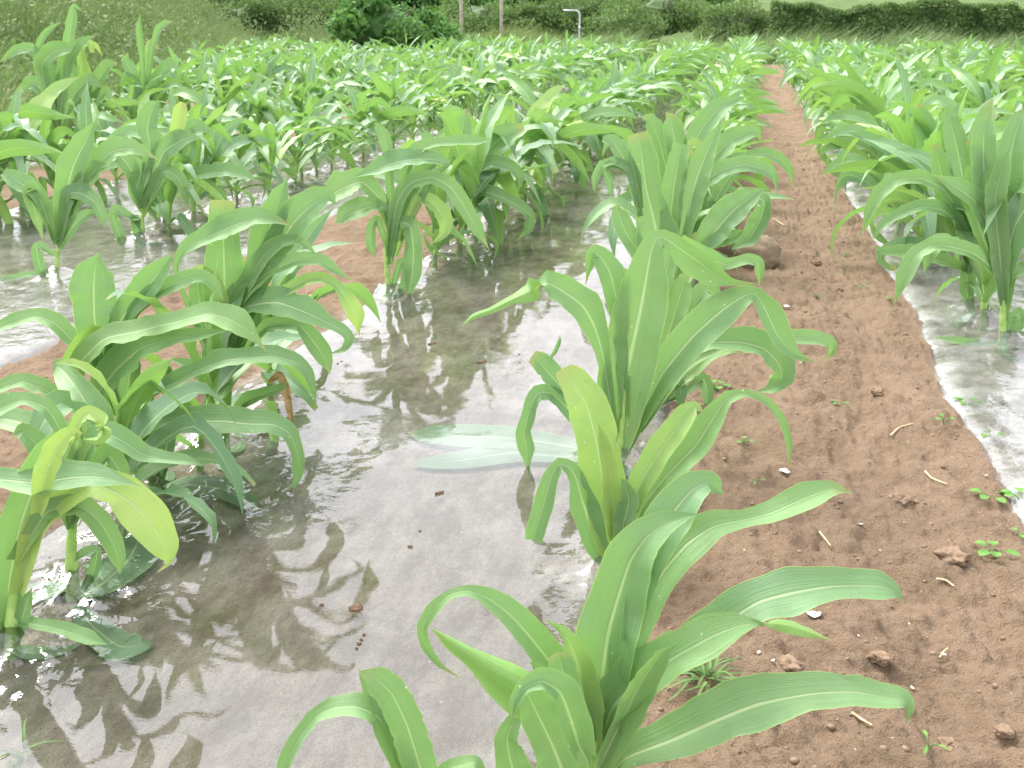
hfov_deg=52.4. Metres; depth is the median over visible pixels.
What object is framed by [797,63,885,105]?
corn plant
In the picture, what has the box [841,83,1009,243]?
corn plant
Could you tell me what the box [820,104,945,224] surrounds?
corn plant
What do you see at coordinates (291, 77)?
corn plant
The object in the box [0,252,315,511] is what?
corn plant
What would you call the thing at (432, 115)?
corn plant
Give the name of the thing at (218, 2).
tree
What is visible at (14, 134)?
corn plant
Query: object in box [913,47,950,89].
corn plant
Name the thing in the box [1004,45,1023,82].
corn plant
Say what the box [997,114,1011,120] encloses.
corn plant
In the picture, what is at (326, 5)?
bush
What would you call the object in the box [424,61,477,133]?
corn plant
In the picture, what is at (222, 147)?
corn plant
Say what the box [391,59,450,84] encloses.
corn plant
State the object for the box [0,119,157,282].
corn plant
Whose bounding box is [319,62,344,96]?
corn plant
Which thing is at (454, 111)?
corn plant
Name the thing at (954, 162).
corn plant
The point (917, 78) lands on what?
corn plant
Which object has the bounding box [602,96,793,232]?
corn plant
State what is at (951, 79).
corn plant
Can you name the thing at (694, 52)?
distant corn
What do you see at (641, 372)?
corn plant
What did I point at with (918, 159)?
corn plant
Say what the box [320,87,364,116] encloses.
corn plant
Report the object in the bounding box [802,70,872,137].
corn plant
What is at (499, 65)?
corn plant
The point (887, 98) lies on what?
corn plant
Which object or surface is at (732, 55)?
corn plant
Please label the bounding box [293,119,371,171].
corn plant
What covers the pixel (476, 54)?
corn plant
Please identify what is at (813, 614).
petal
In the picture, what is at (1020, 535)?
weed seedling
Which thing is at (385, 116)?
corn plant
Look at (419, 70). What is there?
corn plant
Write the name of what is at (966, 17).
hedge
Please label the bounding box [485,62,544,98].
corn plant
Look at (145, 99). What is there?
corn plant
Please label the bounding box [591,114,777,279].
corn plant
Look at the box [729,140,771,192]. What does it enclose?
corn plant
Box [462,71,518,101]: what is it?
corn plant
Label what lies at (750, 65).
corn plant
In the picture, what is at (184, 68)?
corn plant
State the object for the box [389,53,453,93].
corn plant
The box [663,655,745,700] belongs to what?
grass tuft
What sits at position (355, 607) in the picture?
leaf flake
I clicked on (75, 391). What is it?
corn plant
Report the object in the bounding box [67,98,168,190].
corn plant
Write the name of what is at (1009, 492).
weed seedling
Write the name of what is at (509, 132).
corn plant
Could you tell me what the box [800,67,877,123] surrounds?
corn plant
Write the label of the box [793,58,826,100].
corn plant
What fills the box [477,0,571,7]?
tree
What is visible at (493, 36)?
tall weeds
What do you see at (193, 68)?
corn plant
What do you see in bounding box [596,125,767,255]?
corn plant
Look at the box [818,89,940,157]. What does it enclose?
corn plant
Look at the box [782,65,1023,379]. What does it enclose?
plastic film
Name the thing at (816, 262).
soil clod
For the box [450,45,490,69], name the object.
corn plant
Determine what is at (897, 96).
corn plant
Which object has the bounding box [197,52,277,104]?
corn plant
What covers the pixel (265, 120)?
corn plant
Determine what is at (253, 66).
corn plant
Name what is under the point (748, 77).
corn plant
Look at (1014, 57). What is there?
corn plant
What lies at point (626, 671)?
corn plant
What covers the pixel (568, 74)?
corn plant
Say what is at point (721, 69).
corn plant
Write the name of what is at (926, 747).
weed seedling
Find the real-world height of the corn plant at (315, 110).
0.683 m
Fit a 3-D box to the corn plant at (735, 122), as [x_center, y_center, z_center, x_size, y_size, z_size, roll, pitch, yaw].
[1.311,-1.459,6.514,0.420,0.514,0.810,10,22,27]
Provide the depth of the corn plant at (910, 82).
11.65 m
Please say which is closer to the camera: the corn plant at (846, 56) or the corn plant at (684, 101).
the corn plant at (684, 101)
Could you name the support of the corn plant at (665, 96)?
on the ground at (252, 656)
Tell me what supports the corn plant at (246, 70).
on the ground at (252, 656)
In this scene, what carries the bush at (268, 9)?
on the ground at (252, 656)
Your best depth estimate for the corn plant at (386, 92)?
8.19 m
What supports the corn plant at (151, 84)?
on the ground at (252, 656)
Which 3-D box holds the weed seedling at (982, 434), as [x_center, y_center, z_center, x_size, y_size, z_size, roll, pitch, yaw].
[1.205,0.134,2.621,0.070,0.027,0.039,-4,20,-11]
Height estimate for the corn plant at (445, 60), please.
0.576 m
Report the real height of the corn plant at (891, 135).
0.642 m
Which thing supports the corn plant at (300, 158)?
on the ground at (252, 656)
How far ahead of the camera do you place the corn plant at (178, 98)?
9.82 m
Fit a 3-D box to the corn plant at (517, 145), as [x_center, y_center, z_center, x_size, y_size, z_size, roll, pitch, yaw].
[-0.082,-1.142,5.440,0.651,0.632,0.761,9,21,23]
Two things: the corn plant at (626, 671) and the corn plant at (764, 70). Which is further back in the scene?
the corn plant at (764, 70)
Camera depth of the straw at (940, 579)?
1.98 m
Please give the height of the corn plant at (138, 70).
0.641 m
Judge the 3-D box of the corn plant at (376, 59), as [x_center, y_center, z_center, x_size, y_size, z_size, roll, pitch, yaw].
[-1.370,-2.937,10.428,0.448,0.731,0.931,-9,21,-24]
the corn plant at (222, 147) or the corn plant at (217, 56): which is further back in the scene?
the corn plant at (217, 56)
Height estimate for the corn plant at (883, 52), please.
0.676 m
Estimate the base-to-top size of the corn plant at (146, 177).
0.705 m
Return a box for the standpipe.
[563,9,580,39]
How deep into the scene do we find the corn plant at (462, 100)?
9.64 m
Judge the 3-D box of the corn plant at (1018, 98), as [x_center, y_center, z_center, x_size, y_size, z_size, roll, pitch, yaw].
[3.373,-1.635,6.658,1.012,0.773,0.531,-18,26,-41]
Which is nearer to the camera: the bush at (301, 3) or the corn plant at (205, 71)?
the corn plant at (205, 71)
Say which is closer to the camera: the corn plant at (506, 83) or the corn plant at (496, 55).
the corn plant at (506, 83)
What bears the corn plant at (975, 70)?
on the ground at (252, 656)
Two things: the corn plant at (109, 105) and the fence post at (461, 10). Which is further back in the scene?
the fence post at (461, 10)
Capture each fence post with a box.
[459,0,462,33]
[500,0,502,34]
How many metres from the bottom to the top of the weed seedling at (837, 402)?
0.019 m
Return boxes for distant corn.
[180,30,1022,95]
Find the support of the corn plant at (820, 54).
on the ground at (252, 656)
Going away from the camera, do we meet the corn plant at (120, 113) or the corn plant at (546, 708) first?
the corn plant at (546, 708)
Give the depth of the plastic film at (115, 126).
10.43 m
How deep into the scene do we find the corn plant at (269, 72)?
11.57 m
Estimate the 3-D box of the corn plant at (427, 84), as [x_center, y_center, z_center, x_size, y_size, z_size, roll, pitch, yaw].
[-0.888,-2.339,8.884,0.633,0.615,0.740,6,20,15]
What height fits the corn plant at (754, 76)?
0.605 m
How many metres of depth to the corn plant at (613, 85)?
8.84 m
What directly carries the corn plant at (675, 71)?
on the ground at (252, 656)
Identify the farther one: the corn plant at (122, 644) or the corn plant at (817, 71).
the corn plant at (817, 71)
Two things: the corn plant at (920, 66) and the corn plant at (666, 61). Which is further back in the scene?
the corn plant at (666, 61)
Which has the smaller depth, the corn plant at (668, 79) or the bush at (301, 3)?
the corn plant at (668, 79)
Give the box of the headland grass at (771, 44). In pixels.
[455,19,1023,63]
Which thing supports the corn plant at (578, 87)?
on the ground at (252, 656)
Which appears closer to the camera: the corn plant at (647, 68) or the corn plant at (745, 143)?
the corn plant at (745, 143)
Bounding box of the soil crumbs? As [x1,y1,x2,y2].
[45,154,1023,767]
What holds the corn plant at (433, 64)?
on the ground at (252, 656)
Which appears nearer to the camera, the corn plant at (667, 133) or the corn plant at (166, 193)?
the corn plant at (667, 133)
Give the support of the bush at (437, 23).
on the ground at (252, 656)
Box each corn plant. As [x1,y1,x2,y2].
[0,3,101,129]
[0,76,79,221]
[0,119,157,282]
[0,121,61,224]
[0,139,61,225]
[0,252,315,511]
[0,357,255,542]
[0,391,203,660]
[0,405,178,660]
[31,120,106,202]
[62,251,312,480]
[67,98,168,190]
[68,40,117,115]
[68,83,169,201]
[68,96,139,139]
[97,90,131,128]
[102,103,254,223]
[104,100,199,247]
[106,68,186,118]
[111,92,170,175]
[113,84,168,119]
[120,15,181,105]
[121,59,168,105]
[128,67,196,103]
[135,45,216,119]
[141,118,256,232]
[151,153,222,236]
[152,78,183,119]
[159,73,263,143]
[159,89,236,126]
[165,57,200,110]
[166,49,216,103]
[172,61,211,102]
[172,178,364,476]
[173,113,274,215]
[184,65,237,110]
[189,59,224,91]
[194,51,239,92]
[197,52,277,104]
[200,81,243,134]
[202,208,380,410]
[205,127,288,205]
[209,54,258,94]
[210,57,260,108]
[219,48,244,88]
[226,56,246,98]
[229,54,284,102]
[231,50,274,83]
[231,70,281,153]
[238,100,301,127]
[239,50,298,96]
[241,116,327,195]
[242,116,353,190]
[243,54,304,99]
[243,77,292,143]
[244,81,307,132]
[253,81,358,182]
[263,90,360,177]
[269,63,303,95]
[275,82,335,124]
[276,629,595,767]
[278,56,298,96]
[282,50,324,65]
[291,63,330,95]
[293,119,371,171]
[303,52,362,115]
[303,58,325,85]
[314,67,352,110]
[317,73,390,127]
[318,53,355,93]
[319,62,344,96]
[319,101,380,166]
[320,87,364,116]
[324,122,490,299]
[327,82,429,161]
[333,60,355,98]
[338,62,402,109]
[339,52,381,71]
[342,72,447,148]
[348,52,389,108]
[349,52,360,86]
[350,52,408,110]
[356,94,413,151]
[364,145,498,269]
[370,74,443,139]
[372,80,468,138]
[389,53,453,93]
[390,66,445,89]
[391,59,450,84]
[392,62,419,101]
[393,76,411,100]
[397,71,415,101]
[400,90,528,257]
[401,132,540,244]
[407,56,452,89]
[407,229,836,476]
[413,106,565,219]
[417,470,914,767]
[421,105,582,229]
[421,108,534,253]
[422,87,448,130]
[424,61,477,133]
[432,51,472,83]
[435,74,471,125]
[437,61,498,116]
[444,59,471,72]
[447,47,488,80]
[449,53,496,106]
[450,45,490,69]
[458,73,489,109]
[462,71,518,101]
[464,46,509,77]
[465,72,500,118]
[473,46,508,67]
[475,51,549,111]
[476,92,613,201]
[477,56,506,115]
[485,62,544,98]
[486,69,535,104]
[487,76,638,177]
[509,56,537,105]
[510,84,590,217]
[516,62,539,106]
[522,93,587,193]
[524,65,559,86]
[525,58,547,87]
[525,364,792,563]
[528,45,567,92]
[529,63,566,93]
[533,46,594,85]
[543,56,565,93]
[546,53,585,93]
[552,104,585,186]
[554,77,648,155]
[555,68,627,136]
[555,77,624,149]
[557,97,608,174]
[563,77,610,159]
[571,70,633,155]
[581,187,738,286]
[589,66,635,136]
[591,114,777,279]
[592,70,659,123]
[593,58,672,133]
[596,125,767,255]
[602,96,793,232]
[603,61,657,106]
[603,69,645,133]
[618,62,673,122]
[618,92,652,120]
[619,70,667,116]
[620,171,769,206]
[624,54,689,101]
[624,61,680,120]
[624,232,739,404]
[626,59,679,106]
[626,152,752,243]
[627,55,663,118]
[628,144,776,203]
[630,71,668,112]
[633,52,679,99]
[638,49,668,111]
[640,51,665,103]
[652,54,683,93]
[654,65,677,79]
[657,47,699,95]
[665,85,757,118]
[674,80,760,174]
[676,74,757,120]
[679,82,788,148]
[682,70,773,105]
[682,95,773,146]
[684,63,750,97]
[686,76,780,118]
[687,71,746,116]
[687,74,762,96]
[691,70,750,107]
[693,110,763,130]
[694,72,746,124]
[695,109,742,124]
[697,51,781,88]
[701,62,766,115]
[703,82,755,118]
[704,80,757,96]
[706,183,793,274]
[709,59,745,74]
[712,79,746,100]
[712,105,743,185]
[712,142,756,184]
[715,59,760,68]
[716,57,762,88]
[719,59,756,86]
[719,67,745,84]
[719,84,754,152]
[721,119,739,186]
[729,53,751,63]
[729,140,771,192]
[731,50,754,67]
[778,48,857,104]
[784,55,828,89]
[788,48,870,78]
[790,51,873,106]
[792,43,845,107]
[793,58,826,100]
[794,46,860,76]
[795,62,878,92]
[796,45,942,163]
[796,55,1012,206]
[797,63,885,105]
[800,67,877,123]
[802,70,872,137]
[804,61,924,102]
[805,63,921,177]
[805,89,904,158]
[808,67,867,131]
[809,54,895,132]
[809,91,833,134]
[811,73,951,194]
[814,61,877,149]
[814,88,904,153]
[816,111,892,155]
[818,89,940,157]
[819,107,893,187]
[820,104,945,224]
[822,138,997,281]
[829,62,867,79]
[830,114,995,261]
[832,111,916,237]
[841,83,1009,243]
[844,103,961,233]
[856,108,1007,232]
[862,98,995,328]
[864,177,1023,330]
[869,45,944,83]
[870,50,930,76]
[871,45,935,94]
[875,120,887,154]
[883,69,912,99]
[890,61,918,86]
[893,57,958,86]
[894,108,1023,361]
[898,64,955,90]
[901,121,1020,260]
[904,53,981,121]
[911,66,930,78]
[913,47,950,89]
[913,64,995,118]
[914,51,950,100]
[919,58,1019,95]
[920,38,987,100]
[931,67,1020,120]
[932,66,1023,112]
[960,97,992,108]
[965,82,1002,143]
[981,41,1019,99]
[996,82,1023,115]
[996,87,1021,145]
[996,96,1023,177]
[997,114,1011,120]
[999,50,1020,76]
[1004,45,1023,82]
[1005,52,1023,84]
[1006,49,1023,86]
[1009,66,1020,80]
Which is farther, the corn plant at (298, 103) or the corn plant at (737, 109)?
the corn plant at (298, 103)
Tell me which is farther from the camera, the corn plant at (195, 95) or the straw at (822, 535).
the corn plant at (195, 95)
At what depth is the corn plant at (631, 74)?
9.26 m
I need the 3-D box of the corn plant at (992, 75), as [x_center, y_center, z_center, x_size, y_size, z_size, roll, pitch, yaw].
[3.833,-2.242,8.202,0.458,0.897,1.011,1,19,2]
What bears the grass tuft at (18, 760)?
on the ground at (252, 656)
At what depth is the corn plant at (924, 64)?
11.30 m
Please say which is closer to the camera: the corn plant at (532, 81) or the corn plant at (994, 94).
the corn plant at (994, 94)
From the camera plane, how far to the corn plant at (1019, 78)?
12.15 m
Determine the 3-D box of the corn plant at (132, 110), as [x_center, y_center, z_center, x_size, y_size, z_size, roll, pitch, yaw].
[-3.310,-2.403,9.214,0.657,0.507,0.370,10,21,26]
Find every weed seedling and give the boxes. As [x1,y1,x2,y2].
[712,380,730,391]
[736,436,753,445]
[832,399,848,405]
[922,730,949,753]
[935,414,955,424]
[953,397,983,407]
[969,488,1005,502]
[974,540,1019,556]
[981,430,1005,441]
[1000,487,1023,504]
[1010,527,1023,537]
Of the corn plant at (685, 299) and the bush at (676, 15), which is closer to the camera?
the corn plant at (685, 299)
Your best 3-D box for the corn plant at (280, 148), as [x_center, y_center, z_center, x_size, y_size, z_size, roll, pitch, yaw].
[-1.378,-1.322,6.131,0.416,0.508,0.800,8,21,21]
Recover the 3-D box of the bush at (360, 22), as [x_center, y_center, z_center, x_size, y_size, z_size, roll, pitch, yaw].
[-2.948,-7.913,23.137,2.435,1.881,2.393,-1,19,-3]
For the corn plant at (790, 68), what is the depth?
13.97 m
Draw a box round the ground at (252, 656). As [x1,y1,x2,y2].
[0,0,1023,767]
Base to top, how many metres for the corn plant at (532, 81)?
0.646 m
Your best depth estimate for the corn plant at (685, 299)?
2.79 m
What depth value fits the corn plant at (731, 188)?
4.21 m
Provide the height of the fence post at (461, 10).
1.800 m
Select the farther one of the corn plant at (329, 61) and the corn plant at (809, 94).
the corn plant at (329, 61)
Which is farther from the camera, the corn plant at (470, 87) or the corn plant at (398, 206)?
the corn plant at (470, 87)
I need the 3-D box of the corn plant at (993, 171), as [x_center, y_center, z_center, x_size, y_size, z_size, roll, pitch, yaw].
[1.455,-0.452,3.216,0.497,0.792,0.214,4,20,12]
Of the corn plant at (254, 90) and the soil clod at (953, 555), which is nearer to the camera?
the soil clod at (953, 555)
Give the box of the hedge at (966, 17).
[768,0,1023,49]
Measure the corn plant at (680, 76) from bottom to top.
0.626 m
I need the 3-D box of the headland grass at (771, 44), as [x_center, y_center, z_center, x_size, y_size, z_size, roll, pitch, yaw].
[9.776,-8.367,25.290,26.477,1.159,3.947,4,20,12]
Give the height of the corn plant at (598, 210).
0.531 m
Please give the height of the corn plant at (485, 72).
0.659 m
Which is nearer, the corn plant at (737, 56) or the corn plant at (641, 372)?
the corn plant at (641, 372)
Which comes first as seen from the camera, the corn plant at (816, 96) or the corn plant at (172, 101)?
the corn plant at (172, 101)
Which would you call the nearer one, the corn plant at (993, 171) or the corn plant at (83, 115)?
the corn plant at (993, 171)
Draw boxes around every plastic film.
[0,65,721,649]
[3,64,636,338]
[8,70,464,163]
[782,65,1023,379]
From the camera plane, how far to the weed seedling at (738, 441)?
2.56 m
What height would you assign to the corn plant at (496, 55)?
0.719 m
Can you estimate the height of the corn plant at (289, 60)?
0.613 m
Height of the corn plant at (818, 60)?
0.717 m
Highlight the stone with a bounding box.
[733,235,781,268]
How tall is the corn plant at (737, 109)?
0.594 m
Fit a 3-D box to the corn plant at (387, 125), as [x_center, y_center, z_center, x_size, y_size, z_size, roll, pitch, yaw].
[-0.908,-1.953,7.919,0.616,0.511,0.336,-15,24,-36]
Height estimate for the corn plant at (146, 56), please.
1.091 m
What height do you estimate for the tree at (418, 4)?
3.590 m
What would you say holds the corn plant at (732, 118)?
on the ground at (252, 656)
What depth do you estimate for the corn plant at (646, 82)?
9.90 m
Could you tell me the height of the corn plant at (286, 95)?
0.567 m
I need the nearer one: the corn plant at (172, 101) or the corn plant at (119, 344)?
the corn plant at (119, 344)
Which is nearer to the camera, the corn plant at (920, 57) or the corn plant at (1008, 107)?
the corn plant at (1008, 107)
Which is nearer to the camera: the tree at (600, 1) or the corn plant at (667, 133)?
the corn plant at (667, 133)
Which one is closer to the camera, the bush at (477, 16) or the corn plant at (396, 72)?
the corn plant at (396, 72)
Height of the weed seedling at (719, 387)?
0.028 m
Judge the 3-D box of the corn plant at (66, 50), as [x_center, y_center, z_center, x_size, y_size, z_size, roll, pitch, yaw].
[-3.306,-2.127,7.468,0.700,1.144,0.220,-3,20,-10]
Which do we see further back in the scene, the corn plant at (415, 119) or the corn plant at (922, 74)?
the corn plant at (922, 74)
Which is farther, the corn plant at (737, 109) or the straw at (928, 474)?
the corn plant at (737, 109)
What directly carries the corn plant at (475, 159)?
on the ground at (252, 656)
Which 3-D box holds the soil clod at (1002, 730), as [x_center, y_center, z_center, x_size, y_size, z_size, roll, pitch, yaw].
[0.722,0.508,1.523,0.031,0.017,0.026,4,20,12]
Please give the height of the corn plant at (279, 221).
0.699 m
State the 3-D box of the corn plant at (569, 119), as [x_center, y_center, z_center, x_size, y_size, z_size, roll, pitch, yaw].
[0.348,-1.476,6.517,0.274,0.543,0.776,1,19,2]
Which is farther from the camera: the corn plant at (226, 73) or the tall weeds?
the tall weeds
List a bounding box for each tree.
[190,0,238,11]
[392,0,504,13]
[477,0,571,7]
[532,0,643,7]
[642,0,752,11]
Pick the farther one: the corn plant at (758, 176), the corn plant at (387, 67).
the corn plant at (387, 67)
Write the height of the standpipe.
1.338 m
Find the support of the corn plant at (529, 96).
on the ground at (252, 656)
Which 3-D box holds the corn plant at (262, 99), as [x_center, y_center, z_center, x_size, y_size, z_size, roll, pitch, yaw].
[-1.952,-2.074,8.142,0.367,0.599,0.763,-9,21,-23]
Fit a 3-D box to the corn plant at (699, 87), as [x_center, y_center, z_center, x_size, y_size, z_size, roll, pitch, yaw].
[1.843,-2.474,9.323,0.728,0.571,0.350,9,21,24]
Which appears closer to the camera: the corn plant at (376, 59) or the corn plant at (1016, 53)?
the corn plant at (376, 59)
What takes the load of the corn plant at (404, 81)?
on the ground at (252, 656)
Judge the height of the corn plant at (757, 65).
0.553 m
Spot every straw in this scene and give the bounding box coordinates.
[819,531,830,546]
[851,711,872,725]
[890,423,912,435]
[924,470,946,484]
[936,578,954,586]
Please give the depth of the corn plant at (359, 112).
7.44 m
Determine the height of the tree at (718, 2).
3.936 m
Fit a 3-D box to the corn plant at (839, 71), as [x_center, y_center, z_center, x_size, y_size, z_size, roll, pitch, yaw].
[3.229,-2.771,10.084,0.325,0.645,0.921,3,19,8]
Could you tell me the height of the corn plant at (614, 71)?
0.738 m
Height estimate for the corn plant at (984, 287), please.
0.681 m
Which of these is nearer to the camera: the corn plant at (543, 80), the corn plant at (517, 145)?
the corn plant at (517, 145)
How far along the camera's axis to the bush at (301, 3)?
32.12 m
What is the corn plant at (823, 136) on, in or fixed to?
on the ground at (252, 656)
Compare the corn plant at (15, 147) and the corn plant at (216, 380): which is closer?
the corn plant at (216, 380)
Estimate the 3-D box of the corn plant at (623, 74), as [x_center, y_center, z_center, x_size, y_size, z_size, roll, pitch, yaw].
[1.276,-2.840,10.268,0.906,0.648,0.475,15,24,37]
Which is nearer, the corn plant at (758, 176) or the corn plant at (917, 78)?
the corn plant at (758, 176)
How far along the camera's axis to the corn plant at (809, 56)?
12.48 m
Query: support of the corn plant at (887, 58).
on the ground at (252, 656)
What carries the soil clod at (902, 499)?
on the ground at (252, 656)
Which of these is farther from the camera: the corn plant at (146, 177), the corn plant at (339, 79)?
the corn plant at (339, 79)
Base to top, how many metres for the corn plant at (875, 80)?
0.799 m
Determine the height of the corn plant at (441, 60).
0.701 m
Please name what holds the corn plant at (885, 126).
on the ground at (252, 656)
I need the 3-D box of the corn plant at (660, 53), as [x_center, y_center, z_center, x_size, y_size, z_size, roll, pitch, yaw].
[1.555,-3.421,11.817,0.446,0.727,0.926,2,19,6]
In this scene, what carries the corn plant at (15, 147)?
on the ground at (252, 656)
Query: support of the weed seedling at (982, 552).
on the ground at (252, 656)
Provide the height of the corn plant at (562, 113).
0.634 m
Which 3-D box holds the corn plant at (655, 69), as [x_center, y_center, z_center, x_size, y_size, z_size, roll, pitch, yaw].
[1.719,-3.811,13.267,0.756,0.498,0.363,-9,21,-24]
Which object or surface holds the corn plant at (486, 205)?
on the ground at (252, 656)
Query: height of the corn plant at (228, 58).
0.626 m
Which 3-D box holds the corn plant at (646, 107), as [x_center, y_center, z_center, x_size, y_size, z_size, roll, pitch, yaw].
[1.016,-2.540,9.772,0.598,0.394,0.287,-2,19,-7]
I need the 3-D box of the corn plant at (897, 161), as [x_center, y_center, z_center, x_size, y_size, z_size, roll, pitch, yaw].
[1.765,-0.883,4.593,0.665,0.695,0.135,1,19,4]
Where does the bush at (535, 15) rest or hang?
on the ground at (252, 656)
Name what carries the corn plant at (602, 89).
on the ground at (252, 656)
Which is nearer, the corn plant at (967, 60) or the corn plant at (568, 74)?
the corn plant at (967, 60)
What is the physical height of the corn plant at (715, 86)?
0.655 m
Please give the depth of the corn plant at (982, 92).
7.43 m
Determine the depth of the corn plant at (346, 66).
13.74 m
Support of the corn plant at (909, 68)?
on the ground at (252, 656)
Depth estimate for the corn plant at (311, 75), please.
8.98 m
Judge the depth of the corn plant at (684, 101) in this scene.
7.72 m
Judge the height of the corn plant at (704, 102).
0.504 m
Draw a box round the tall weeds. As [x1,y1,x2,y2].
[467,20,698,50]
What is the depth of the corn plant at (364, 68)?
9.99 m
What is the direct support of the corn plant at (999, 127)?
on the ground at (252, 656)
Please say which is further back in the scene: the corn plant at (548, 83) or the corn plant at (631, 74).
the corn plant at (548, 83)
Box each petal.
[779,468,789,473]
[807,611,821,617]
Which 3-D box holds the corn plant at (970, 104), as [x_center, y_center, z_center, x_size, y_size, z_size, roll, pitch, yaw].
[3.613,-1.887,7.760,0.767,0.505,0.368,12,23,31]
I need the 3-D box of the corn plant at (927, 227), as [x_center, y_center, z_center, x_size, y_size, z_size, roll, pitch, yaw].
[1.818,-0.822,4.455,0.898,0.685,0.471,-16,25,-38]
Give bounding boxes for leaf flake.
[348,604,362,611]
[548,581,555,588]
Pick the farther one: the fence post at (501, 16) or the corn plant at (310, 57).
the fence post at (501, 16)
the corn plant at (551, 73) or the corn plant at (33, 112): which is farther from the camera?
the corn plant at (551, 73)
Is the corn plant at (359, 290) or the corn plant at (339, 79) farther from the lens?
the corn plant at (339, 79)
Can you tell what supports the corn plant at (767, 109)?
on the ground at (252, 656)
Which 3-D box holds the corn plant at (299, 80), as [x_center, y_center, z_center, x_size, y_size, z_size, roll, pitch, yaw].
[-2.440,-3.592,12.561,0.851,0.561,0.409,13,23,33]
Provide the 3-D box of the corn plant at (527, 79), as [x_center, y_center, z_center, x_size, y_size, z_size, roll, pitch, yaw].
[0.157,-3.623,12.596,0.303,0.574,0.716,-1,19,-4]
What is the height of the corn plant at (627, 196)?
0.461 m
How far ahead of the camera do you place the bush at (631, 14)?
31.43 m
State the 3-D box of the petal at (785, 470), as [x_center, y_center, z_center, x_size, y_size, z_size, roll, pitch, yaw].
[0.628,0.200,2.399,0.021,0.005,0.029,-5,20,-15]
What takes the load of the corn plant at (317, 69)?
on the ground at (252, 656)
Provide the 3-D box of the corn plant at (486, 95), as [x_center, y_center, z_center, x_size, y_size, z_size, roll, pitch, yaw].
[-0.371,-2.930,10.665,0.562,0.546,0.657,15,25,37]
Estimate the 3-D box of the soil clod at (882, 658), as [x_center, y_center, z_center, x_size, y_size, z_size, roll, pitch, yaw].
[0.611,0.455,1.722,0.047,0.026,0.037,4,20,12]
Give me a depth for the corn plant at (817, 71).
9.15 m
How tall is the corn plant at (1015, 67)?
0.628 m
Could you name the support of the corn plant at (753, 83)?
on the ground at (252, 656)
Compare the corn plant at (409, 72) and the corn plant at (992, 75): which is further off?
the corn plant at (409, 72)
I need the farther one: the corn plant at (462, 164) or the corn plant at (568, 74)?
the corn plant at (568, 74)
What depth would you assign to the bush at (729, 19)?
28.84 m
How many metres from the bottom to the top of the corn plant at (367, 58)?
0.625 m
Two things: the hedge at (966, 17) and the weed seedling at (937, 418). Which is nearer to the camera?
the weed seedling at (937, 418)
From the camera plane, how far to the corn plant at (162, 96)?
9.63 m
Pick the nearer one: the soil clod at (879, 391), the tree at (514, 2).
the soil clod at (879, 391)
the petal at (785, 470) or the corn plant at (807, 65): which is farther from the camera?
the corn plant at (807, 65)
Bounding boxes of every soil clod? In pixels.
[775,654,806,671]
[810,260,821,265]
[866,650,895,666]
[870,387,884,395]
[888,493,912,504]
[933,546,971,566]
[937,736,956,748]
[994,723,1015,738]
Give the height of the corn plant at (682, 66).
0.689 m
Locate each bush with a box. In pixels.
[208,0,306,37]
[276,0,328,35]
[299,0,341,33]
[325,0,433,50]
[414,5,463,48]
[435,0,519,39]
[489,0,577,39]
[544,0,616,37]
[572,0,668,42]
[615,0,711,44]
[693,0,769,43]
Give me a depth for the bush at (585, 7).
33.32 m
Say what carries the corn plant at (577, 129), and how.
on the ground at (252, 656)
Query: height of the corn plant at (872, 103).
0.874 m
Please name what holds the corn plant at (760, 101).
on the ground at (252, 656)
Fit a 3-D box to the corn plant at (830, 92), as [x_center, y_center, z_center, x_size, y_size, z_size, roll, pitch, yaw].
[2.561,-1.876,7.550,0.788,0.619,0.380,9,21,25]
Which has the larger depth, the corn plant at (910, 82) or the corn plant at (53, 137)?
the corn plant at (910, 82)
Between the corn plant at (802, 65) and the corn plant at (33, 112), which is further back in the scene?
the corn plant at (802, 65)
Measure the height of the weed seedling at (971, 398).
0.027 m
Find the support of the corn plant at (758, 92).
on the ground at (252, 656)
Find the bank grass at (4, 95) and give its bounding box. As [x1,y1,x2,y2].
[0,0,486,165]
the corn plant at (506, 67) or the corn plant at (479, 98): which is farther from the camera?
the corn plant at (506, 67)
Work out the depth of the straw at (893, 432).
2.66 m
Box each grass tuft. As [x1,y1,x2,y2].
[0,719,56,767]
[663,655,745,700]
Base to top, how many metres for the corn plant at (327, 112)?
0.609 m
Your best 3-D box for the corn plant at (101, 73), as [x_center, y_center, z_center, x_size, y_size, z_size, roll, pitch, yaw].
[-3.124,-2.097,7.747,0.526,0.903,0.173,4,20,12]
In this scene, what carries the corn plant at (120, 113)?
on the ground at (252, 656)
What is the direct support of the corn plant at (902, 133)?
on the ground at (252, 656)
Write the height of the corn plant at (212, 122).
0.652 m
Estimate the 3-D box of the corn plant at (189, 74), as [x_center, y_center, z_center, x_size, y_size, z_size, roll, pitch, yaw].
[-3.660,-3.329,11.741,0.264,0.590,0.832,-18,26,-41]
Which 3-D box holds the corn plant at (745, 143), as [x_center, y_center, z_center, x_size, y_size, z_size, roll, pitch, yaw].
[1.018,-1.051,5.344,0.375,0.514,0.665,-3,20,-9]
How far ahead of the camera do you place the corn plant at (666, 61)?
13.36 m
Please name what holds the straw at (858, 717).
on the ground at (252, 656)
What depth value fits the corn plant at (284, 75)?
11.95 m
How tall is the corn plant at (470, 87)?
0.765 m
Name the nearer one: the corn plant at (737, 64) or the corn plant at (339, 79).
the corn plant at (339, 79)
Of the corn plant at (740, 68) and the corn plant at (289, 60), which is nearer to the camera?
the corn plant at (740, 68)

